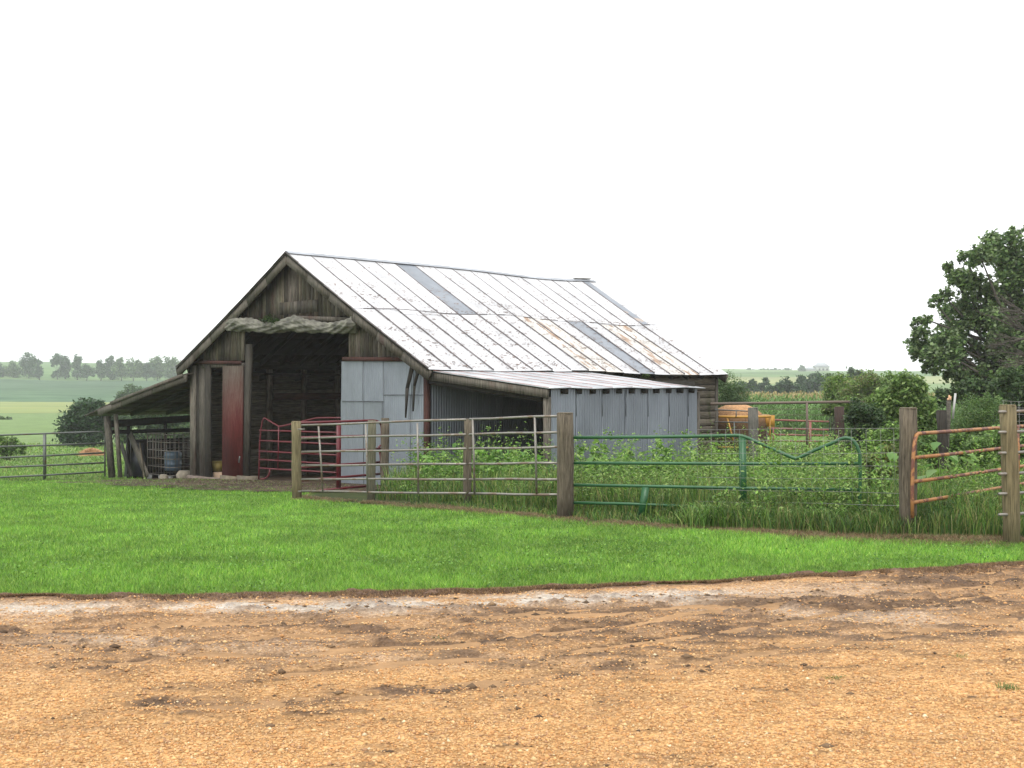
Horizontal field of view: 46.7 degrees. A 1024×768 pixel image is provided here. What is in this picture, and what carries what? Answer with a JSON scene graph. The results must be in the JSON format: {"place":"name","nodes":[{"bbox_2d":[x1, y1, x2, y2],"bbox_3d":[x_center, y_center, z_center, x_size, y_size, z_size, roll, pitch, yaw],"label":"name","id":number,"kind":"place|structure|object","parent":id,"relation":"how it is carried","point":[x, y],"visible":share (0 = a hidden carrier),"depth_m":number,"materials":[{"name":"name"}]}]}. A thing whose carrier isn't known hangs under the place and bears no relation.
{"place":"outdoors","nodes":[
{"label":"outdoors","id":0,"kind":"place"},
{"bbox_2d":[0,402,109,412],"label":"hay field","id":1,"kind":"structure","parent":0,"point":[30,407],"depth_m":231.46,"materials":[{"name":"plant"}]},
{"bbox_2d":[0,442,144,480],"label":"pasture grass","id":2,"kind":"structure","parent":0,"point":[18,471],"depth_m":42.96,"materials":[{"name":"plant"}]},
{"bbox_2d":[0,379,161,401],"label":"crop field","id":3,"kind":"structure","parent":0,"point":[15,390],"depth_m":360.99,"materials":[{"name":"plant"}]},
{"bbox_2d":[0,362,187,380],"bbox_3d":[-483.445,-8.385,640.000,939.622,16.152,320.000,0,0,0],"label":"ridge field","id":4,"kind":"structure","parent":0,"point":[48,370],"depth_m":499.91,"materials":[{"name":"plant"}]},
{"bbox_2d":[0,361,7,376],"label":"ridge tree","id":5,"kind":"object","parent":4,"relation":"on","point":[1,373],"visible":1,"depth_m":489.13,"materials":[{"name":"green plant"}]},
{"bbox_2d":[1,360,23,377],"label":"ridge tree","id":6,"kind":"object","parent":4,"relation":"on","point":[12,369],"visible":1,"depth_m":489.12,"materials":[{"name":"green plant"}]},
{"bbox_2d":[18,352,41,377],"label":"ridge tree","id":7,"kind":"object","parent":4,"relation":"on","point":[27,365],"visible":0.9,"depth_m":489.44,"materials":[{"name":"green plant"}]},
{"bbox_2d":[32,359,43,379],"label":"ridge tree","id":8,"kind":"object","parent":4,"relation":"on","point":[38,372],"visible":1,"depth_m":482.13,"materials":[{"name":"green plant"}]},
{"bbox_2d":[49,352,66,378],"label":"ridge tree","id":9,"kind":"object","parent":4,"relation":"on","point":[57,359],"visible":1,"depth_m":489.05,"materials":[{"name":"green plant"}]},
{"bbox_2d":[58,355,71,378],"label":"ridge tree","id":10,"kind":"object","parent":4,"relation":"on","point":[65,369],"visible":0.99,"depth_m":491.95,"materials":[{"name":"green plant"}]},
{"bbox_2d":[70,354,82,379],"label":"ridge tree","id":11,"kind":"object","parent":4,"relation":"on","point":[76,363],"visible":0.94,"depth_m":488.87,"materials":[{"name":"green plant"}]},
{"bbox_2d":[81,363,95,380],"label":"ridge tree","id":12,"kind":"object","parent":4,"relation":"on","point":[87,371],"visible":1,"depth_m":484.83,"materials":[{"name":"green plant"}]},
{"bbox_2d":[93,360,108,380],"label":"ridge tree","id":13,"kind":"object","parent":4,"relation":"on","point":[101,372],"visible":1,"depth_m":486.06,"materials":[{"name":"green plant"}]},
{"bbox_2d":[104,355,118,379],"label":"ridge tree","id":14,"kind":"object","parent":4,"relation":"on","point":[109,364],"visible":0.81,"depth_m":492.11,"materials":[{"name":"green plant"}]},
{"bbox_2d":[110,357,128,380],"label":"ridge tree","id":15,"kind":"object","parent":4,"relation":"on","point":[120,367],"visible":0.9,"depth_m":484.93,"materials":[{"name":"green plant"}]},
{"bbox_2d":[125,357,143,380],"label":"ridge tree","id":16,"kind":"object","parent":4,"relation":"on","point":[134,370],"visible":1,"depth_m":479.03,"materials":[{"name":"green plant"}]},
{"bbox_2d":[141,362,157,380],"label":"ridge tree","id":17,"kind":"object","parent":4,"relation":"on","point":[148,369],"visible":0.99,"depth_m":481.86,"materials":[{"name":"green plant"}]},
{"bbox_2d":[148,355,165,380],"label":"ridge tree","id":18,"kind":"object","parent":4,"relation":"on","point":[157,361],"visible":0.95,"depth_m":484.45,"materials":[{"name":"green plant"}]},
{"bbox_2d":[160,355,186,379],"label":"ridge tree","id":19,"kind":"object","parent":4,"relation":"on","point":[171,364],"visible":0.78,"depth_m":481.01,"materials":[{"name":"green plant"}]},
{"bbox_2d":[0,369,1023,710],"bbox_3d":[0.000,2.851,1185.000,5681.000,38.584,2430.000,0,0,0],"label":"ground","id":20,"kind":"structure","parent":0,"point":[20,423],"depth_m":9.87,"materials":[{"name":"plant"}]},
{"bbox_2d":[0,416,12,419],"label":"shrub","id":21,"kind":"object","parent":20,"relation":"on","point":[3,418],"visible":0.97,"depth_m":149.70,"materials":[{"name":"green plant"}]},
{"bbox_2d":[0,436,28,460],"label":"shrub","id":22,"kind":"object","parent":20,"relation":"on","point":[8,451],"visible":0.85,"depth_m":49.85,"materials":[{"name":"green plant"}]},
{"bbox_2d":[0,431,105,479],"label":"dark gate","id":23,"kind":"structure","parent":20,"relation":"on","point":[44,465],"depth_m":32.18,"materials":[{"name":"metal"}]},
{"bbox_2d":[51,397,118,446],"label":"round tree","id":24,"kind":"object","parent":20,"relation":"on","point":[75,418],"visible":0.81,"depth_m":69.54,"materials":[{"name":"green plant"}]},
{"bbox_2d":[77,448,103,455],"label":"hay pile","id":25,"kind":"object","parent":20,"relation":"on","point":[89,450],"visible":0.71,"depth_m":55.84,"materials":[{"name":"plant"}]},
{"bbox_2d":[113,383,143,399],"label":"shrub","id":26,"kind":"object","parent":20,"relation":"on","point":[131,388],"visible":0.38,"depth_m":169.69,"materials":[{"name":"green plant"}]},
{"bbox_2d":[113,391,189,442],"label":"hedge tree","id":27,"kind":"object","parent":20,"relation":"on","point":[123,437],"visible":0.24,"depth_m":75.50,"materials":[{"name":"green plant"}]},
{"bbox_2d":[159,474,168,478],"bbox_3d":[-9.329,2.500,31.761,0.230,0.162,0.229,0,0,-29],"label":"stone block","id":28,"kind":"object","parent":20,"relation":"on","point":[161,476],"depth_m":31.68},
{"bbox_2d":[147,432,189,477],"bbox_3d":[-9.286,2.022,32.836,1.118,1.334,1.268,0,0,-45],"label":"tank cage","id":29,"kind":"object","parent":20,"relation":"on","point":[164,450],"visible":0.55,"depth_m":32.87,"materials":[{"name":"metal"}]},
{"bbox_2d":[165,451,181,470],"bbox_3d":[-9.409,2.140,32.889,0.494,0.530,0.494,0,0,0],"label":"barrel","id":30,"kind":"object","parent":29,"relation":"in","point":[177,456],"visible":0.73,"depth_m":32.70,"materials":[{"name":"blue plastic"}]},
{"bbox_2d":[51,475,379,491],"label":"bare soil","id":31,"kind":"structure","parent":20,"relation":"on","point":[279,478],"depth_m":24.98,"materials":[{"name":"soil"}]},
{"bbox_2d":[120,442,132,478],"bbox_3d":[-10.934,2.157,33.608,0.066,0.981,1.434,0,0,-30],"label":"leaning board","id":32,"kind":"object","parent":31,"relation":"on","point":[127,463],"visible":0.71,"depth_m":33.56,"materials":[{"name":"grey wood"}]},
{"bbox_2d":[124,443,145,476],"bbox_3d":[-10.606,2.146,33.480,0.235,0.980,1.594,0,0,-45],"label":"black sheet","id":33,"kind":"object","parent":31,"relation":"on","point":[135,468],"visible":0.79,"depth_m":33.43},
{"bbox_2d":[128,431,148,478],"bbox_3d":[-10.298,1.953,32.684,0.073,1.275,1.814,0,0,-33],"label":"leaning board","id":34,"kind":"object","parent":31,"relation":"on","point":[133,442],"visible":0.86,"depth_m":32.76,"materials":[{"name":"grey wood"}]},
{"bbox_2d":[139,443,144,477],"bbox_3d":[-10.084,2.075,32.298,0.048,0.925,1.017,0,0,-24],"label":"leaning board","id":35,"kind":"object","parent":31,"relation":"on","point":[142,465],"visible":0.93,"depth_m":32.27,"materials":[{"name":"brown wood"}]},
{"bbox_2d":[146,443,163,476],"bbox_3d":[-10.284,2.163,33.795,0.135,1.011,1.599,0,0,-45],"label":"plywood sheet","id":36,"kind":"object","parent":31,"relation":"on","point":[149,459],"visible":0.29,"depth_m":33.65,"materials":[{"name":"grey wood"}]},
{"bbox_2d":[176,470,189,478],"bbox_3d":[-8.724,2.429,31.544,0.419,0.250,0.364,0,0,28],"label":"stone block","id":37,"kind":"object","parent":31,"relation":"on","point":[182,473],"depth_m":31.42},
{"bbox_2d":[212,461,221,471],"bbox_3d":[-7.355,2.053,29.616,0.299,0.250,0.299,0,0,0],"label":"bucket","id":38,"kind":"object","parent":31,"relation":"on","point":[216,466],"visible":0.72,"depth_m":29.50,"materials":[{"name":"yellow plastic"}]},
{"bbox_2d":[258,417,340,479],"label":"red gate","id":39,"kind":"structure","parent":31,"relation":"on","point":[278,451],"depth_m":27.05,"materials":[{"name":"metal"}]},
{"bbox_2d":[301,419,380,489],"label":"red gate","id":40,"kind":"structure","parent":31,"relation":"on","point":[338,456],"depth_m":22.19,"materials":[{"name":"metal"}]},
{"bbox_2d":[291,421,301,498],"bbox_3d":[-3.514,1.319,19.349,0.173,1.422,0.169,0,0,0],"label":"fence post","id":41,"kind":"object","parent":20,"relation":"on","point":[296,461],"visible":0.9,"depth_m":19.28,"materials":[{"name":"wood"}]},
{"bbox_2d":[367,420,375,500],"bbox_3d":[-2.221,1.289,18.749,0.145,1.431,0.147,0,0,0],"label":"fence post","id":42,"kind":"object","parent":20,"relation":"on","point":[371,455],"visible":0.83,"depth_m":18.69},
{"bbox_2d":[301,418,466,493],"bbox_3d":[-2.030,1.115,17.903,3.765,1.267,0.044,0,0,43],"label":"pipe fence","id":43,"kind":"object","parent":42,"relation":"attached to","point":[365,436],"visible":1,"depth_m":17.80,"materials":[{"name":"metal"}]},
{"bbox_2d":[380,418,388,487],"bbox_3d":[-2.437,1.407,22.698,0.176,1.508,0.167,0,0,0],"label":"fence post","id":44,"kind":"object","parent":20,"relation":"on","point":[384,457],"visible":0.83,"depth_m":22.63,"materials":[{"name":"brown wood"}]},
{"bbox_2d":[85,250,727,484],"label":"barn","id":45,"kind":"structure","parent":20,"relation":"on","point":[429,341],"depth_m":27.20,"materials":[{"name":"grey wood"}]},
{"bbox_2d":[222,366,243,476],"bbox_3d":[-6.704,0.893,28.429,0.065,2.661,0.917,0,0,-45],"label":"door","id":46,"kind":"structure","parent":45,"relation":"in","point":[233,376],"depth_m":28.41,"materials":[{"name":"wood"}]},
{"bbox_2d":[224,315,359,333],"bbox_3d":[-5.055,-1.310,26.595,0.377,0.521,5.186,0,0,-44],"label":"tarpaulin","id":47,"kind":"object","parent":45,"relation":"hanging from","point":[296,324],"visible":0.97,"depth_m":26.23,"materials":[{"name":"fabric"}]},
{"bbox_2d":[259,314,279,324],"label":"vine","id":48,"kind":"object","parent":47,"relation":"on","point":[267,319],"visible":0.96,"depth_m":26.96,"materials":[{"name":"green plant"}]},
{"bbox_2d":[463,419,471,502],"bbox_3d":[-0.655,1.228,17.500,0.144,1.428,0.140,0,0,0],"label":"fence post","id":49,"kind":"object","parent":20,"relation":"on","point":[467,460],"visible":0.6,"depth_m":17.45,"materials":[{"name":"brown wood"}]},
{"bbox_2d":[0,561,1023,767],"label":"gravel drive","id":50,"kind":"structure","parent":20,"relation":"on","point":[594,598],"depth_m":6.87,"materials":[{"name":"gravel"}]},
{"bbox_2d":[0,565,1023,767],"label":"gravel stones","id":51,"kind":"object","parent":50,"relation":"on","point":[549,759],"visible":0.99,"depth_m":5.89,"materials":[{"name":"gravel"}]},
{"bbox_2d":[0,568,1023,766],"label":"dirt clods","id":52,"kind":"object","parent":50,"relation":"on","point":[474,686],"visible":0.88,"depth_m":7.62,"materials":[{"name":"soil"}]},
{"bbox_2d":[0,560,1023,600],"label":"dead grass edge","id":53,"kind":"object","parent":50,"relation":"on","point":[498,590],"visible":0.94,"depth_m":9.42,"materials":[{"name":"plant"}]},
{"bbox_2d":[987,680,1022,690],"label":"grass tuft","id":54,"kind":"object","parent":50,"relation":"on","point":[1007,687],"visible":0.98,"depth_m":6.36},
{"bbox_2d":[0,478,1023,595],"bbox_3d":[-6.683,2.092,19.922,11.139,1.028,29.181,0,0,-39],"label":"lawn grass","id":55,"kind":"structure","parent":20,"relation":"on","point":[62,573],"depth_m":11.72,"materials":[{"name":"plant"}]},
{"bbox_2d":[407,439,699,487],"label":"broadleaf weeds","id":56,"kind":"object","parent":20,"relation":"on","point":[489,458],"visible":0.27,"depth_m":19.89,"materials":[{"name":"green plant"}]},
{"bbox_2d":[557,412,573,517],"bbox_3d":[0.692,1.126,15.329,0.226,1.515,0.231,0,0,0],"label":"fence post","id":57,"kind":"object","parent":20,"relation":"on","point":[565,468],"visible":0.91,"depth_m":15.24,"materials":[{"name":"brown wood"}]},
{"bbox_2d":[469,415,556,495],"bbox_3d":[0.000,0.975,16.012,1.641,1.143,0.044,0,0,43],"label":"pipe fence","id":58,"kind":"object","parent":57,"relation":"attached to","point":[474,479],"visible":0.91,"depth_m":15.98,"materials":[{"name":"metal"}]},
{"bbox_2d":[574,434,861,516],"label":"green gate","id":59,"kind":"structure","parent":57,"relation":"attached to","point":[645,488],"depth_m":14.63,"materials":[{"name":"metal"}]},
{"bbox_2d":[291,485,1023,549],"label":"dead thatch","id":60,"kind":"object","parent":20,"relation":"on","point":[953,538],"visible":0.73,"depth_m":13.09,"materials":[{"name":"brown plant"}]},
{"bbox_2d":[388,421,1023,522],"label":"leafy weeds","id":61,"kind":"object","parent":20,"relation":"on","point":[765,471],"visible":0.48,"depth_m":16.28,"materials":[{"name":"green plant"}]},
{"bbox_2d":[718,369,755,407],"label":"shrub","id":62,"kind":"object","parent":20,"relation":"on","point":[732,393],"visible":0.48,"depth_m":43.78,"materials":[{"name":"green plant"}]},
{"bbox_2d":[718,414,774,447],"bbox_3d":[5.896,1.442,31.000,1.815,1.284,1.789,0,0,0],"label":"hay feeder","id":63,"kind":"object","parent":20,"relation":"on","point":[770,421],"visible":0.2,"depth_m":30.33,"materials":[{"name":"yellow paint"}]},
{"bbox_2d":[718,405,767,454],"bbox_3d":[5.889,1.317,30.994,1.738,1.593,1.744,0,0,0],"label":"hay bale","id":64,"kind":"object","parent":63,"relation":"in","point":[722,427],"visible":0.31,"depth_m":30.44,"materials":[{"name":"plant"}]},
{"bbox_2d":[734,377,770,393],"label":"valley tree","id":65,"kind":"object","parent":20,"relation":"on","point":[759,387],"visible":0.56,"depth_m":199.57,"materials":[{"name":"green plant"}]},
{"bbox_2d":[748,407,758,461],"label":"fence post","id":66,"kind":"object","parent":20,"relation":"on","point":[753,422],"visible":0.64,"depth_m":24.91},
{"bbox_2d":[715,409,747,450],"bbox_3d":[4.812,1.059,25.823,0.037,1.001,1.324,0,0,-26],"label":"short rail","id":67,"kind":"object","parent":66,"relation":"attached to","point":[731,422],"visible":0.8,"depth_m":25.76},
{"bbox_2d":[763,376,805,395],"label":"valley tree","id":68,"kind":"object","parent":20,"relation":"on","point":[787,386],"visible":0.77,"depth_m":159.54,"materials":[{"name":"green plant"}]},
{"bbox_2d":[710,400,865,451],"bbox_3d":[6.689,1.052,28.289,4.025,1.324,0.088,0,0,-8],"label":"pipe rail","id":69,"kind":"object","parent":20,"relation":"on","point":[775,402],"visible":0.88,"depth_m":28.28,"materials":[{"name":"metal"}]},
{"bbox_2d":[768,419,828,446],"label":"rusty gate","id":70,"kind":"structure","parent":20,"relation":"on","point":[810,427],"depth_m":32.98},
{"bbox_2d":[617,500,983,528],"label":"arching grass","id":71,"kind":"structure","parent":20,"relation":"on","point":[701,516],"depth_m":13.82,"materials":[{"name":"plant"}]},
{"bbox_2d":[797,365,805,370],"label":"crest tree","id":72,"kind":"object","parent":20,"relation":"on","point":[801,368],"visible":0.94,"depth_m":789.17,"materials":[{"name":"green plant"}]},
{"bbox_2d":[796,371,833,393],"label":"valley tree","id":73,"kind":"object","parent":20,"relation":"on","point":[811,384],"visible":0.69,"depth_m":189.50,"materials":[{"name":"green plant"}]},
{"bbox_2d":[806,363,829,370],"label":"farmhouse","id":74,"kind":"object","parent":20,"relation":"on","point":[821,367],"visible":0.85,"depth_m":816.00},
{"bbox_2d":[818,372,836,393],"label":"valley tree","id":75,"kind":"object","parent":20,"relation":"on","point":[828,374],"visible":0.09,"depth_m":169.98,"materials":[{"name":"green plant"}]},
{"bbox_2d":[819,371,857,439],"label":"shrub","id":76,"kind":"object","parent":20,"relation":"on","point":[831,390],"visible":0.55,"depth_m":51.83,"materials":[{"name":"green plant"}]},
{"bbox_2d":[834,406,844,461],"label":"fence post","id":77,"kind":"object","parent":20,"relation":"on","point":[838,413],"visible":0.48,"depth_m":24.92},
{"bbox_2d":[819,395,869,440],"bbox_3d":[9.687,1.298,34.039,1.781,1.975,0.799,0,0,0],"label":"shrub","id":78,"kind":"object","parent":20,"relation":"on","point":[827,409],"visible":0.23,"depth_m":33.91,"materials":[{"name":"green plant"}]},
{"bbox_2d":[840,366,867,382],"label":"valley tree","id":79,"kind":"object","parent":20,"relation":"on","point":[852,371],"visible":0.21,"depth_m":139.63,"materials":[{"name":"green plant"}]},
{"bbox_2d":[835,369,883,429],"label":"shrub","id":80,"kind":"object","parent":20,"relation":"on","point":[870,384],"visible":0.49,"depth_m":47.82,"materials":[{"name":"green plant"}]},
{"bbox_2d":[841,397,887,460],"bbox_3d":[6.557,1.142,22.013,0.899,1.799,0.741,0,0,0],"label":"shrub","id":81,"kind":"object","parent":20,"relation":"on","point":[866,415],"visible":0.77,"depth_m":21.93,"materials":[{"name":"green plant"}]},
{"bbox_2d":[854,441,898,490],"bbox_3d":[5.136,1.341,16.499,0.725,1.092,0.581,0,0,0],"label":"shrub","id":82,"kind":"object","parent":20,"relation":"on","point":[891,448],"visible":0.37,"depth_m":16.44,"materials":[{"name":"green plant"}]},
{"bbox_2d":[857,420,919,462],"bbox_3d":[6.527,1.308,20.516,1.204,1.369,0.633,0,0,0],"label":"shrub","id":83,"kind":"object","parent":20,"relation":"on","point":[883,433],"visible":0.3,"depth_m":20.41,"materials":[{"name":"green plant"}]},
{"bbox_2d":[872,442,931,490],"bbox_3d":[5.080,1.243,15.467,0.755,1.003,0.869,0,0,0],"label":"burdock","id":84,"kind":"object","parent":20,"relation":"on","point":[892,455],"visible":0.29,"depth_m":15.42,"materials":[{"name":"green plant"}]},
{"bbox_2d":[861,368,945,438],"bbox_3d":[7.885,0.881,24.012,1.755,2.409,0.969,0,0,0],"label":"shrub","id":85,"kind":"object","parent":20,"relation":"on","point":[903,390],"visible":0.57,"depth_m":23.83,"materials":[{"name":"green plant"}]},
{"bbox_2d":[876,370,933,399],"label":"shrub","id":86,"kind":"object","parent":20,"relation":"on","point":[886,378],"visible":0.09,"depth_m":45.84,"materials":[{"name":"green plant"}]},
{"bbox_2d":[898,407,916,533],"bbox_3d":[4.343,1.027,12.997,0.197,1.541,0.201,0,0,0],"label":"fence post","id":87,"kind":"object","parent":20,"relation":"on","point":[907,423],"visible":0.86,"depth_m":12.92,"materials":[{"name":"brown wood"}]},
{"bbox_2d":[697,428,899,505],"bbox_3d":[3.276,0.988,13.875,2.625,1.015,0.004,0,0,42],"label":"wire fence","id":88,"kind":"object","parent":87,"relation":"attached to","point":[811,478],"visible":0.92,"depth_m":13.75,"materials":[{"name":"metal"}]},
{"bbox_2d":[910,424,1023,517],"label":"orange gate","id":89,"kind":"structure","parent":87,"relation":"attached to","point":[913,481],"depth_m":13.42,"materials":[{"name":"metal"}]},
{"bbox_2d":[917,497,959,529],"bbox_3d":[4.834,1.529,13.317,0.640,0.498,0.369,0,0,0],"label":"shrub","id":90,"kind":"object","parent":20,"relation":"on","point":[935,507],"visible":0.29,"depth_m":13.26,"materials":[{"name":"green plant"}]},
{"bbox_2d":[936,410,947,473],"bbox_3d":[6.900,1.210,19.001,0.198,1.584,0.172,0,0,0],"label":"fence post","id":91,"kind":"object","parent":20,"relation":"on","point":[941,419],"visible":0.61,"depth_m":18.93,"materials":[{"name":"grey wood"}]},
{"bbox_2d":[917,430,972,474],"bbox_3d":[7.160,1.356,19.487,1.111,1.240,0.649,0,0,0],"label":"shrub","id":92,"kind":"object","parent":20,"relation":"on","point":[954,444],"visible":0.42,"depth_m":19.41,"materials":[{"name":"green plant"}]},
{"bbox_2d":[917,442,978,485],"bbox_3d":[5.743,1.255,15.861,0.979,1.004,0.976,0,0,0],"label":"burdock","id":93,"kind":"object","parent":20,"relation":"on","point":[935,445],"visible":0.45,"depth_m":15.72,"materials":[{"name":"green plant"}]},
{"bbox_2d":[946,400,950,452],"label":"fence post","id":94,"kind":"object","parent":20,"relation":"on","point":[948,405],"visible":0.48,"depth_m":19.17,"materials":[{"name":"grey wood"}]},
{"bbox_2d":[952,393,956,418],"bbox_3d":[7.085,0.352,19.000,0.074,0.411,0.020,0,0,0],"label":"white stake","id":95,"kind":"object","parent":94,"relation":"attached to","point":[954,403],"visible":1,"depth_m":18.99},
{"bbox_2d":[902,225,1023,412],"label":"maple tree","id":96,"kind":"object","parent":20,"relation":"on","point":[959,316],"visible":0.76,"depth_m":37.74,"materials":[{"name":"green plant"}]},
{"bbox_2d":[932,367,1023,428],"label":"shrub","id":97,"kind":"object","parent":20,"relation":"on","point":[1010,383],"visible":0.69,"depth_m":29.82,"materials":[{"name":"green plant"}]},
{"bbox_2d":[951,392,1007,470],"bbox_3d":[9.142,1.085,23.032,1.495,1.974,1.052,0,0,0],"label":"shrub","id":98,"kind":"object","parent":20,"relation":"on","point":[987,413],"visible":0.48,"depth_m":22.89,"materials":[{"name":"green plant"}]},
{"bbox_2d":[972,497,1001,516],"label":"shrub","id":99,"kind":"object","parent":20,"relation":"on","point":[991,502],"visible":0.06,"depth_m":13.53,"materials":[{"name":"green plant"}]},
{"bbox_2d":[958,424,1023,479],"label":"shrub","id":100,"kind":"object","parent":20,"relation":"on","point":[982,441],"visible":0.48,"depth_m":18.89,"materials":[{"name":"green plant"}]},
{"bbox_2d":[973,290,1023,370],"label":"dead tree","id":101,"kind":"object","parent":20,"relation":"on","point":[1011,317],"visible":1,"depth_m":30.06,"materials":[{"name":"brown plant"}]},
{"bbox_2d":[999,404,1019,544],"bbox_3d":[5.164,1.010,12.300,0.209,1.594,0.180,0,0,0],"label":"fence post","id":102,"kind":"object","parent":20,"relation":"on","point":[1010,483],"visible":0.91,"depth_m":12.23,"materials":[{"name":"wood"}]},
{"bbox_2d":[998,410,1023,515],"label":"pipe fence","id":103,"kind":"object","parent":102,"relation":"attached to","point":[1005,453],"visible":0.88,"depth_m":12.22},
{"bbox_2d":[1012,401,1023,437],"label":"wire mesh","id":104,"kind":"object","parent":103,"relation":"attached to","point":[1019,421],"visible":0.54,"depth_m":13.32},
{"bbox_2d":[0,0,1023,370],"label":"sky","id":105,"kind":"structure","parent":0,"point":[779,184],"materials":[{"name":"white"}]},
{"bbox_2d":[375,438,1023,536],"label":"tall grass","id":106,"kind":"structure","parent":0,"point":[967,520],"depth_m":14.88,"materials":[{"name":"plant"}]},
{"bbox_2d":[724,371,941,376],"bbox_3d":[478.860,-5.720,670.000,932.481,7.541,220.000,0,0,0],"label":"hill field","id":107,"kind":"structure","parent":0,"point":[773,374],"depth_m":615.69,"materials":[{"name":"plant"}]},
{"bbox_2d":[728,376,953,383],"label":"stubble field","id":108,"kind":"structure","parent":0,"point":[929,379],"depth_m":511.49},
{"bbox_2d":[718,390,998,436],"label":"corn field","id":109,"kind":"structure","parent":0,"point":[790,411],"depth_m":60.00,"materials":[{"name":"green plant"}]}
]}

